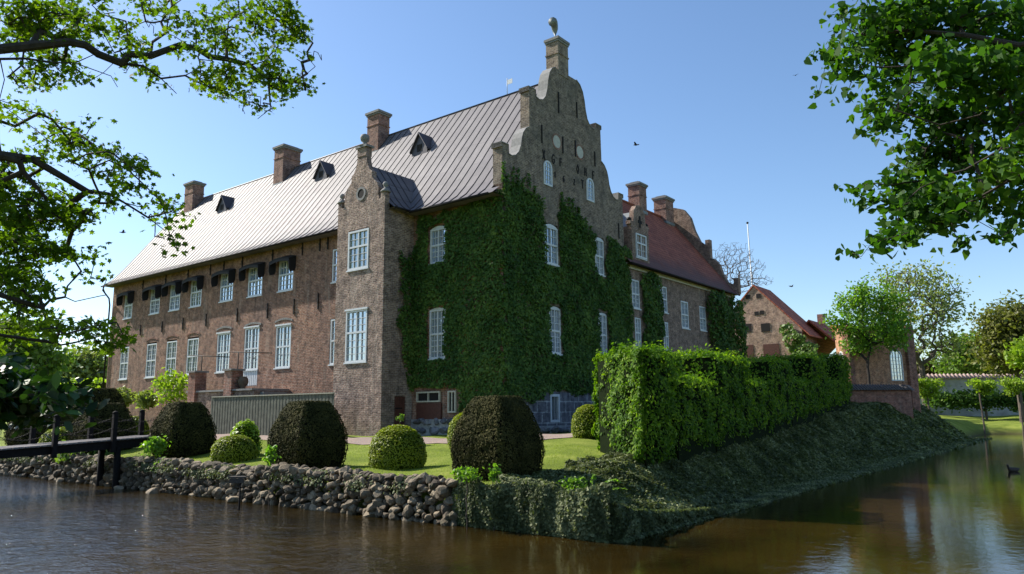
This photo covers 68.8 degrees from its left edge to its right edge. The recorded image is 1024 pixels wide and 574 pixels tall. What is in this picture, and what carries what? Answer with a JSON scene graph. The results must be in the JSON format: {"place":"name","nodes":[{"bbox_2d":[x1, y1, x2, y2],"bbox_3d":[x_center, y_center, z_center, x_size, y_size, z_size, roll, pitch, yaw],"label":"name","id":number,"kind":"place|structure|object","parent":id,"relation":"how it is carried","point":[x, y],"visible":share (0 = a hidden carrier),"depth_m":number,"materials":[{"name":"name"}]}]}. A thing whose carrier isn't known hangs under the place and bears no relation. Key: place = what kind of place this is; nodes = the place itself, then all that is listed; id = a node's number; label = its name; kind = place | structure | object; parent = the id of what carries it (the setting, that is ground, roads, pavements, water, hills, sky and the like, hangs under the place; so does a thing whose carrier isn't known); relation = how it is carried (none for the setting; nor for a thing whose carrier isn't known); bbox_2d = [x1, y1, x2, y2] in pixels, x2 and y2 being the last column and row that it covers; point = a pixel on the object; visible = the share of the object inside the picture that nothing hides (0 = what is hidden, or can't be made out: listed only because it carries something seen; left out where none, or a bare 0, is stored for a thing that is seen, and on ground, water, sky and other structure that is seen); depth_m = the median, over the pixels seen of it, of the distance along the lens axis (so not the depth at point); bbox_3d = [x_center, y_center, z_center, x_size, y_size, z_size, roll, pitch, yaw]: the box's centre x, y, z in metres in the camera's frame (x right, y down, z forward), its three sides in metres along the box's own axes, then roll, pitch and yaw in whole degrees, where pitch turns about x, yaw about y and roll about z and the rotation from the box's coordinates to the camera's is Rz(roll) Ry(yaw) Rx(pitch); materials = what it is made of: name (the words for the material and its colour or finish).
{"place":"outdoors","nodes":[
{"label":"outdoors","id":0,"kind":"place"},
{"bbox_2d":[150,433,552,444],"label":"gravel path","id":1,"kind":"structure","parent":0,"point":[368,440],"depth_m":30.23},
{"bbox_2d":[0,434,1023,573],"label":"water","id":2,"kind":"structure","parent":0,"point":[958,511],"depth_m":15.18,"materials":[{"name":"liquid"}]},
{"bbox_2d":[146,487,158,493],"bbox_3d":[-11.717,6.680,24.322,0.350,0.282,0.447,-1,-10,0],"label":"rock","id":3,"kind":"object","parent":2,"relation":"in","point":[154,490],"visible":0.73,"depth_m":24.28,"materials":[{"name":"stone"}]},
{"bbox_2d":[227,496,241,501],"bbox_3d":[-8.133,6.218,21.807,0.374,0.233,0.379,-9,-13,42],"label":"rock","id":4,"kind":"object","parent":2,"relation":"in","point":[233,499],"visible":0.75,"depth_m":21.68,"materials":[{"name":"stone"}]},
{"bbox_2d":[229,476,246,509],"bbox_3d":[-7.344,5.757,19.946,0.440,1.368,0.180,-1,-10,0],"label":"wooden sign","id":5,"kind":"object","parent":2,"relation":"in","point":[238,479],"visible":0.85,"depth_m":19.96,"materials":[{"name":"grey wood"}]},
{"bbox_2d":[262,444,281,506],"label":"waterside plant","id":6,"kind":"object","parent":2,"relation":"on","point":[270,450],"visible":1,"depth_m":20.66,"materials":[{"name":"green plant"}]},
{"bbox_2d":[450,466,484,528],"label":"waterside plant","id":7,"kind":"object","parent":2,"relation":"on","point":[467,472],"visible":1,"depth_m":16.35,"materials":[{"name":"green plant"}]},
{"bbox_2d":[0,406,1023,520],"bbox_3d":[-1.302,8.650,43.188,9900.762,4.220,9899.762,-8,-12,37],"label":"ground","id":8,"kind":"structure","parent":0,"point":[972,426],"depth_m":24.83,"materials":[{"name":"green plant"}]},
{"bbox_2d":[3,412,73,445],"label":"yew topiary","id":9,"kind":"object","parent":8,"relation":"on","point":[8,433],"visible":0.12,"depth_m":34.57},
{"bbox_2d":[0,309,82,385],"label":"broadleaf tree","id":10,"kind":"object","parent":8,"relation":"on","point":[44,355],"visible":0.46,"depth_m":75.39,"materials":[{"name":"green plant"}]},
{"bbox_2d":[38,426,68,443],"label":"bush","id":11,"kind":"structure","parent":8,"relation":"on","point":[46,439],"depth_m":32.27,"materials":[{"name":"green plant"}]},
{"bbox_2d":[0,352,109,438],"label":"waterside bush","id":12,"kind":"object","parent":8,"relation":"on","point":[35,401],"visible":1,"depth_m":7.19,"materials":[{"name":"green plant"}]},
{"bbox_2d":[0,409,155,487],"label":"wooden footbridge","id":13,"kind":"object","parent":8,"relation":"on","point":[54,447],"visible":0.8,"depth_m":26.20,"materials":[{"name":"grey wood"}]},
{"bbox_2d":[50,440,112,463],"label":"waterside bush","id":14,"kind":"object","parent":8,"relation":"on","point":[58,459],"visible":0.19,"depth_m":29.33,"materials":[{"name":"green plant"}]},
{"bbox_2d":[60,377,106,388],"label":"clipped hedge","id":15,"kind":"object","parent":8,"relation":"on","point":[98,384],"visible":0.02,"depth_m":62.19,"materials":[{"name":"green plant"}]},
{"bbox_2d":[60,344,108,382],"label":"broadleaf tree","id":16,"kind":"object","parent":8,"relation":"on","point":[90,362],"visible":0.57,"depth_m":109.36,"materials":[{"name":"green plant"}]},
{"bbox_2d":[72,388,128,409],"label":"yew topiary","id":17,"kind":"object","parent":8,"relation":"on","point":[113,395],"visible":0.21,"depth_m":36.77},
{"bbox_2d":[67,402,136,452],"bbox_3d":[-16.949,5.801,30.993,2.111,2.029,2.119,-8,-12,37],"label":"yew topiary","id":18,"kind":"object","parent":8,"relation":"on","point":[105,413],"visible":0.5,"depth_m":30.48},
{"bbox_2d":[117,385,136,409],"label":"garden shrub","id":19,"kind":"object","parent":8,"relation":"on","point":[125,394],"visible":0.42,"depth_m":51.45,"materials":[{"name":"green plant"}]},
{"bbox_2d":[131,416,150,434],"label":"bush","id":20,"kind":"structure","parent":8,"relation":"on","point":[146,424],"depth_m":37.22,"materials":[{"name":"green plant"}]},
{"bbox_2d":[130,387,160,411],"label":"garden shrub","id":21,"kind":"object","parent":8,"relation":"on","point":[142,402],"visible":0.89,"depth_m":49.15,"materials":[{"name":"green plant"}]},
{"bbox_2d":[0,0,325,356],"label":"maple tree","id":22,"kind":"object","parent":8,"relation":"on","point":[29,34],"visible":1,"depth_m":11.05,"materials":[{"name":"green plant"}]},
{"bbox_2d":[145,367,188,405],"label":"garden shrub","id":23,"kind":"object","parent":8,"relation":"on","point":[180,381],"visible":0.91,"depth_m":47.32,"materials":[{"name":"green plant"}]},
{"bbox_2d":[149,401,216,455],"bbox_3d":[-12.236,5.256,27.832,1.923,1.987,1.910,-8,-12,37],"label":"yew topiary","id":24,"kind":"object","parent":8,"relation":"on","point":[187,428],"visible":0.95,"depth_m":27.27,"materials":[{"name":"plant"}]},
{"bbox_2d":[0,452,458,525],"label":"retaining wall","id":25,"kind":"structure","parent":8,"relation":"on","point":[372,495],"depth_m":20.88,"materials":[{"name":"stone"}]},
{"bbox_2d":[138,434,171,458],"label":"waterside plant","id":26,"kind":"object","parent":25,"relation":"on","point":[158,445],"visible":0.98,"depth_m":25.94,"materials":[{"name":"green plant"}]},
{"bbox_2d":[0,457,417,495],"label":"trailing plants","id":27,"kind":"object","parent":25,"relation":"on","point":[216,471],"visible":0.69,"depth_m":22.85,"materials":[{"name":"green plant"}]},
{"bbox_2d":[210,434,257,462],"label":"bush","id":28,"kind":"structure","parent":8,"relation":"on","point":[236,448],"depth_m":24.55,"materials":[{"name":"green plant"}]},
{"bbox_2d":[186,352,288,413],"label":"garden terrace","id":29,"kind":"structure","parent":8,"relation":"on","point":[197,391],"depth_m":42.70,"materials":[{"name":"brick"}]},
{"bbox_2d":[237,376,248,388],"bbox_3d":[-15.084,5.376,41.913,0.600,0.700,0.585,-1,-10,0],"label":"garden urn","id":30,"kind":"object","parent":29,"relation":"on","point":[242,381],"visible":0.88,"depth_m":41.72,"materials":[{"name":"stone"}]},
{"bbox_2d":[230,419,262,454],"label":"leafy shrub","id":31,"kind":"object","parent":8,"relation":"on","point":[247,428],"visible":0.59,"depth_m":26.62,"materials":[{"name":"green plant"}]},
{"bbox_2d":[211,392,334,434],"bbox_3d":[-12.398,6.694,37.768,10.488,2.497,0.120,-8,-12,37],"label":"board fence","id":32,"kind":"object","parent":8,"relation":"on","point":[229,413],"visible":0.53,"depth_m":38.53,"materials":[{"name":"wood"}]},
{"bbox_2d":[267,400,348,467],"bbox_3d":[-6.128,4.417,22.487,1.911,2.009,1.892,-8,-12,37],"label":"yew topiary","id":33,"kind":"object","parent":8,"relation":"on","point":[310,434],"visible":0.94,"depth_m":21.90,"materials":[{"name":"plant"}]},
{"bbox_2d":[93,439,600,490],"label":"lawn","id":34,"kind":"structure","parent":8,"relation":"on","point":[364,445],"depth_m":22.47,"materials":[{"name":"green plant"}]},
{"bbox_2d":[101,17,626,435],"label":"manor house","id":35,"kind":"structure","parent":8,"relation":"on","point":[291,263],"depth_m":41.25,"materials":[{"name":"brick"}]},
{"bbox_2d":[118,347,128,380],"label":"window","id":36,"kind":"structure","parent":35,"relation":"in","point":[124,358],"depth_m":55.08,"materials":[{"name":"white paint"}]},
{"bbox_2d":[122,295,132,319],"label":"window","id":37,"kind":"structure","parent":35,"relation":"in","point":[128,307],"depth_m":55.80,"materials":[{"name":"white paint"}]},
{"bbox_2d":[144,343,156,378],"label":"window","id":38,"kind":"structure","parent":35,"relation":"in","point":[151,348],"depth_m":52.68,"materials":[{"name":"white paint"}]},
{"bbox_2d":[148,289,159,314],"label":"window","id":39,"kind":"structure","parent":35,"relation":"in","point":[155,302],"depth_m":53.45,"materials":[{"name":"white paint"}]},
{"bbox_2d":[165,341,176,375],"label":"window","id":40,"kind":"structure","parent":35,"relation":"in","point":[172,345],"depth_m":51.04,"materials":[{"name":"white paint"}]},
{"bbox_2d":[168,285,179,311],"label":"window","id":41,"kind":"structure","parent":35,"relation":"in","point":[174,298],"depth_m":51.77,"materials":[{"name":"white paint"}]},
{"bbox_2d":[186,338,198,375],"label":"window","id":42,"kind":"structure","parent":35,"relation":"in","point":[192,348],"depth_m":49.36,"materials":[{"name":"white paint"}]},
{"bbox_2d":[189,280,201,307],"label":"window","id":43,"kind":"structure","parent":35,"relation":"in","point":[195,300],"depth_m":50.08,"materials":[{"name":"white paint"}]},
{"bbox_2d":[214,331,230,373],"bbox_3d":[-18.162,4.120,47.028,1.590,2.600,0.180,-8,-12,37],"label":"window","id":44,"kind":"structure","parent":35,"relation":"in","point":[223,342],"depth_m":47.12,"materials":[{"name":"white paint"}]},
{"bbox_2d":[218,274,232,302],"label":"window","id":45,"kind":"structure","parent":35,"relation":"in","point":[226,289],"depth_m":47.85,"materials":[{"name":"white paint"}]},
{"bbox_2d":[243,325,259,385],"bbox_3d":[-15.734,4.154,45.096,1.630,3.590,0.180,-8,-12,37],"label":"door","id":46,"kind":"structure","parent":35,"relation":"in","point":[251,332],"depth_m":45.15,"materials":[{"name":"white paint"}]},
{"bbox_2d":[246,268,262,297],"bbox_3d":[-15.715,-0.331,45.804,1.600,1.930,0.170,-8,-12,37],"label":"window","id":47,"kind":"structure","parent":35,"relation":"in","point":[254,283],"depth_m":45.92,"materials":[{"name":"white paint"}]},
{"bbox_2d":[273,323,291,369],"bbox_3d":[-13.228,3.436,43.219,1.550,2.600,0.180,-8,-12,37],"label":"window","id":48,"kind":"structure","parent":35,"relation":"in","point":[283,331],"depth_m":43.31,"materials":[{"name":"white paint"}]},
{"bbox_2d":[277,261,293,292],"bbox_3d":[-13.264,-0.672,43.909,1.530,1.930,0.170,-8,-12,37],"label":"window","id":49,"kind":"structure","parent":35,"relation":"in","point":[285,283],"depth_m":44.03,"materials":[{"name":"white paint"}]},
{"bbox_2d":[328,319,334,365],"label":"window","id":50,"kind":"structure","parent":35,"relation":"in","point":[332,332],"depth_m":40.59,"materials":[{"name":"white paint"}]},
{"bbox_2d":[330,249,336,283],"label":"window","id":51,"kind":"structure","parent":35,"relation":"in","point":[334,267],"depth_m":41.27,"materials":[{"name":"white paint"}]},
{"bbox_2d":[416,391,440,401],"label":"window","id":52,"kind":"structure","parent":35,"relation":"in","point":[431,396],"depth_m":35.43,"materials":[{"name":"beige paint"}]},
{"bbox_2d":[427,307,445,360],"bbox_3d":[-3.562,2.235,35.745,1.140,2.519,0.170,-8,-12,37],"label":"window","id":53,"kind":"structure","parent":35,"relation":"in","point":[436,319],"depth_m":35.85,"materials":[{"name":"white paint"}]},
{"bbox_2d":[428,226,445,264],"bbox_3d":[-3.596,-2.041,36.456,1.160,1.928,0.170,-8,-12,37],"label":"window","id":54,"kind":"structure","parent":35,"relation":"in","point":[437,248],"depth_m":36.56,"materials":[{"name":"white paint"}]},
{"bbox_2d":[447,391,456,412],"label":"window","id":55,"kind":"structure","parent":35,"relation":"in","point":[451,395],"depth_m":34.48,"materials":[{"name":"beige paint"}]},
{"bbox_2d":[396,160,634,412],"bbox_3d":[1.771,0.637,37.218,5.786,11.924,14.321,-20,-21,63],"label":"climbing ivy","id":56,"kind":"object","parent":35,"relation":"attached to","point":[471,331],"visible":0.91,"depth_m":35.42,"materials":[{"name":"green plant"}]},
{"bbox_2d":[543,160,552,186],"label":"window","id":57,"kind":"structure","parent":35,"relation":"in","point":[547,167],"depth_m":37.38,"materials":[{"name":"white paint"}]},
{"bbox_2d":[544,224,559,266],"bbox_3d":[1.930,-2.084,36.999,0.170,2.088,1.260,-8,-12,37],"label":"window","id":58,"kind":"structure","parent":35,"relation":"in","point":[551,231],"depth_m":37.13,"materials":[{"name":"white paint"}]},
{"bbox_2d":[550,394,559,421],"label":"window","id":59,"kind":"structure","parent":35,"relation":"in","point":[554,398],"depth_m":35.69,"materials":[{"name":"white paint"}]},
{"bbox_2d":[549,306,562,355],"bbox_3d":[2.094,2.136,36.451,0.170,2.379,1.060,-8,-12,37],"label":"window","id":60,"kind":"structure","parent":35,"relation":"in","point":[554,313],"depth_m":36.58,"materials":[{"name":"white paint"}]},
{"bbox_2d":[586,178,594,202],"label":"window","id":61,"kind":"structure","parent":35,"relation":"in","point":[589,183],"depth_m":40.44,"materials":[{"name":"white paint"}]},
{"bbox_2d":[595,237,605,276],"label":"window","id":62,"kind":"structure","parent":35,"relation":"in","point":[599,258],"depth_m":40.67,"materials":[{"name":"white paint"}]},
{"bbox_2d":[598,313,607,353],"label":"window","id":63,"kind":"structure","parent":35,"relation":"in","point":[602,318],"depth_m":40.10,"materials":[{"name":"white paint"}]},
{"bbox_2d":[368,424,426,469],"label":"bush","id":64,"kind":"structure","parent":8,"relation":"on","point":[398,446],"depth_m":20.66,"materials":[{"name":"green plant"}]},
{"bbox_2d":[447,412,462,448],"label":"bush","id":65,"kind":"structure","parent":8,"relation":"on","point":[454,421],"depth_m":25.29,"materials":[{"name":"green plant"}]},
{"bbox_2d":[450,395,544,481],"bbox_3d":[-0.354,3.643,18.203,1.829,2.029,1.833,-8,-12,37],"label":"yew topiary","id":66,"kind":"object","parent":8,"relation":"on","point":[504,431],"visible":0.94,"depth_m":17.63,"materials":[{"name":"plant"}]},
{"bbox_2d":[571,404,599,437],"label":"bush","id":67,"kind":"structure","parent":8,"relation":"on","point":[583,419],"depth_m":26.13,"materials":[{"name":"green plant"}]},
{"bbox_2d":[568,474,627,489],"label":"fern","id":68,"kind":"object","parent":8,"relation":"on","point":[593,477],"visible":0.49,"depth_m":16.15,"materials":[{"name":"green plant"}]},
{"bbox_2d":[622,181,740,356],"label":"wing building","id":69,"kind":"structure","parent":8,"relation":"on","point":[668,246],"depth_m":49.67,"materials":[{"name":"brick"}]},
{"bbox_2d":[632,279,641,309],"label":"window","id":70,"kind":"structure","parent":69,"relation":"in","point":[635,283],"depth_m":43.44,"materials":[{"name":"white paint"}]},
{"bbox_2d":[635,317,641,346],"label":"window","id":71,"kind":"structure","parent":69,"relation":"in","point":[637,320],"depth_m":43.19,"materials":[{"name":"white paint"}]},
{"bbox_2d":[635,233,646,260],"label":"window","id":72,"kind":"structure","parent":69,"relation":"in","point":[640,243],"depth_m":44.22,"materials":[{"name":"white paint"}]},
{"bbox_2d":[640,271,665,349],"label":"climbing ivy","id":73,"kind":"object","parent":69,"relation":"attached to","point":[656,314],"visible":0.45,"depth_m":44.35,"materials":[{"name":"green plant"}]},
{"bbox_2d":[659,285,668,313],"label":"window","id":74,"kind":"structure","parent":69,"relation":"in","point":[664,289],"depth_m":46.37,"materials":[{"name":"white paint"}]},
{"bbox_2d":[664,322,668,350],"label":"window","id":75,"kind":"structure","parent":69,"relation":"in","point":[666,339],"depth_m":45.96,"materials":[{"name":"white paint"}]},
{"bbox_2d":[681,301,690,329],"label":"window","id":76,"kind":"structure","parent":69,"relation":"in","point":[684,305],"depth_m":48.37,"materials":[{"name":"white paint"}]},
{"bbox_2d":[699,306,707,331],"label":"window","id":77,"kind":"structure","parent":69,"relation":"in","point":[702,311],"depth_m":50.52,"materials":[{"name":"white paint"}]},
{"bbox_2d":[706,289,748,357],"bbox_3d":[15.367,4.947,53.693,4.323,9.223,7.508,-1,-10,1],"label":"climbing ivy","id":78,"kind":"object","parent":69,"relation":"attached to","point":[739,329],"visible":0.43,"depth_m":52.56,"materials":[{"name":"green plant"}]},
{"bbox_2d":[451,401,991,542],"bbox_3d":[17.667,7.553,40.481,8.129,3.412,61.193,-8,-12,37],"label":"ground cover","id":79,"kind":"object","parent":8,"relation":"on","point":[541,502],"visible":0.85,"depth_m":19.36,"materials":[{"name":"green plant"}]},
{"bbox_2d":[488,463,501,529],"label":"waterside plant","id":80,"kind":"object","parent":79,"relation":"on","point":[494,472],"visible":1,"depth_m":16.23,"materials":[{"name":"green plant"}]},
{"bbox_2d":[556,476,587,488],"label":"waterside plant","id":81,"kind":"object","parent":79,"relation":"on","point":[565,483],"visible":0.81,"depth_m":16.31,"materials":[{"name":"green plant"}]},
{"bbox_2d":[591,339,852,467],"bbox_3d":[11.360,4.527,33.617,3.163,5.121,33.971,-6,-11,32],"label":"beech hedge","id":82,"kind":"object","parent":8,"relation":"on","point":[653,403],"visible":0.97,"depth_m":22.57,"materials":[{"name":"green plant"}]},
{"bbox_2d":[712,242,772,292],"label":"leafless tree","id":83,"kind":"object","parent":8,"relation":"on","point":[739,274],"visible":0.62,"depth_m":84.96,"materials":[{"name":"grey plant"}]},
{"bbox_2d":[746,222,752,283],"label":"flagpole","id":84,"kind":"object","parent":8,"relation":"on","point":[749,249],"visible":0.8,"depth_m":94.01,"materials":[{"name":"metal"}]},
{"bbox_2d":[735,285,824,358],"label":"brick barn","id":85,"kind":"structure","parent":8,"relation":"on","point":[768,313],"depth_m":71.52,"materials":[{"name":"brown brick"}]},
{"bbox_2d":[739,345,753,357],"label":"window","id":86,"kind":"structure","parent":85,"relation":"in","point":[750,350],"depth_m":71.93,"materials":[{"name":"brown paint"}]},
{"bbox_2d":[761,323,769,331],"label":"window","id":87,"kind":"structure","parent":85,"relation":"in","point":[765,327],"depth_m":71.29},
{"bbox_2d":[763,343,779,355],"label":"window","id":88,"kind":"structure","parent":85,"relation":"in","point":[768,348],"depth_m":70.67,"materials":[{"name":"brown paint"}]},
{"bbox_2d":[779,322,818,355],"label":"climbing plant","id":89,"kind":"object","parent":85,"relation":"attached to","point":[797,343],"visible":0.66,"depth_m":68.93,"materials":[{"name":"green plant"}]},
{"bbox_2d":[806,314,835,354],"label":"outbuilding","id":90,"kind":"structure","parent":8,"relation":"on","point":[828,345],"depth_m":76.96,"materials":[{"name":"brick"}]},
{"bbox_2d":[819,272,919,384],"bbox_3d":[25.572,3.451,52.952,7.030,9.061,4.444,-1,-10,0],"label":"young tree","id":91,"kind":"object","parent":8,"relation":"on","point":[863,302],"visible":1,"depth_m":52.92,"materials":[{"name":"green plant"}]},
{"bbox_2d":[831,325,920,411],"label":"chapel","id":92,"kind":"structure","parent":8,"relation":"on","point":[898,367],"depth_m":55.36,"materials":[{"name":"brick"}]},
{"bbox_2d":[889,351,903,380],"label":"window","id":93,"kind":"structure","parent":92,"relation":"in","point":[896,363],"depth_m":55.59,"materials":[{"name":"white paint"}]},
{"bbox_2d":[849,384,913,418],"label":"terrace wall","id":94,"kind":"structure","parent":8,"relation":"on","point":[898,397],"depth_m":50.22,"materials":[{"name":"brick"}]},
{"bbox_2d":[804,0,1023,262],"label":"linden tree","id":95,"kind":"object","parent":8,"relation":"on","point":[888,27],"visible":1,"depth_m":9.20,"materials":[{"name":"green plant"}]},
{"bbox_2d":[860,255,983,407],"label":"pale tree","id":96,"kind":"object","parent":8,"relation":"on","point":[942,306],"visible":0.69,"depth_m":91.61,"materials":[{"name":"green plant"}]},
{"bbox_2d":[918,377,950,409],"bbox_3d":[35.409,9.243,63.469,3.241,3.350,2.342,-1,-10,0],"label":"pollarded tree","id":97,"kind":"object","parent":8,"relation":"on","point":[927,391],"visible":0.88,"depth_m":63.10,"materials":[{"name":"green plant"}]},
{"bbox_2d":[917,357,1009,374],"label":"broadleaf tree","id":98,"kind":"object","parent":8,"relation":"on","point":[928,370],"visible":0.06,"depth_m":109.20,"materials":[{"name":"green plant"}]},
{"bbox_2d":[926,328,1009,374],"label":"broadleaf tree","id":99,"kind":"object","parent":8,"relation":"on","point":[956,366],"visible":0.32,"depth_m":102.74,"materials":[{"name":"green plant"}]},
{"bbox_2d":[918,373,1023,415],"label":"garden wall","id":100,"kind":"structure","parent":8,"relation":"on","point":[955,381],"depth_m":96.67,"materials":[{"name":"paint"}]},
{"bbox_2d":[920,386,1023,419],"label":"shrub border","id":101,"kind":"object","parent":8,"relation":"on","point":[964,399],"visible":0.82,"depth_m":88.20,"materials":[{"name":"green plant"}]},
{"bbox_2d":[964,377,998,433],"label":"pollarded tree","id":102,"kind":"object","parent":8,"relation":"on","point":[983,388],"visible":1,"depth_m":70.85,"materials":[{"name":"green plant"}]},
{"bbox_2d":[959,289,1023,422],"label":"broadleaf tree","id":103,"kind":"object","parent":8,"relation":"on","point":[1003,324],"visible":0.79,"depth_m":81.52,"materials":[{"name":"green plant"}]},
{"bbox_2d":[997,376,1023,435],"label":"pollarded tree","id":104,"kind":"object","parent":8,"relation":"on","point":[1015,385],"visible":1,"depth_m":67.03,"materials":[{"name":"green plant"}]},
{"bbox_2d":[998,335,1023,373],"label":"broadleaf tree","id":105,"kind":"object","parent":8,"relation":"on","point":[1016,354],"visible":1,"depth_m":77.81,"materials":[{"name":"green plant"}]},
{"bbox_2d":[0,0,1023,372],"label":"sky","id":106,"kind":"structure","parent":0,"point":[712,99],"materials":[{"name":"blue"}]},
{"bbox_2d":[542,433,572,437],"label":"gravel path","id":107,"kind":"structure","parent":0,"point":[557,435],"depth_m":28.45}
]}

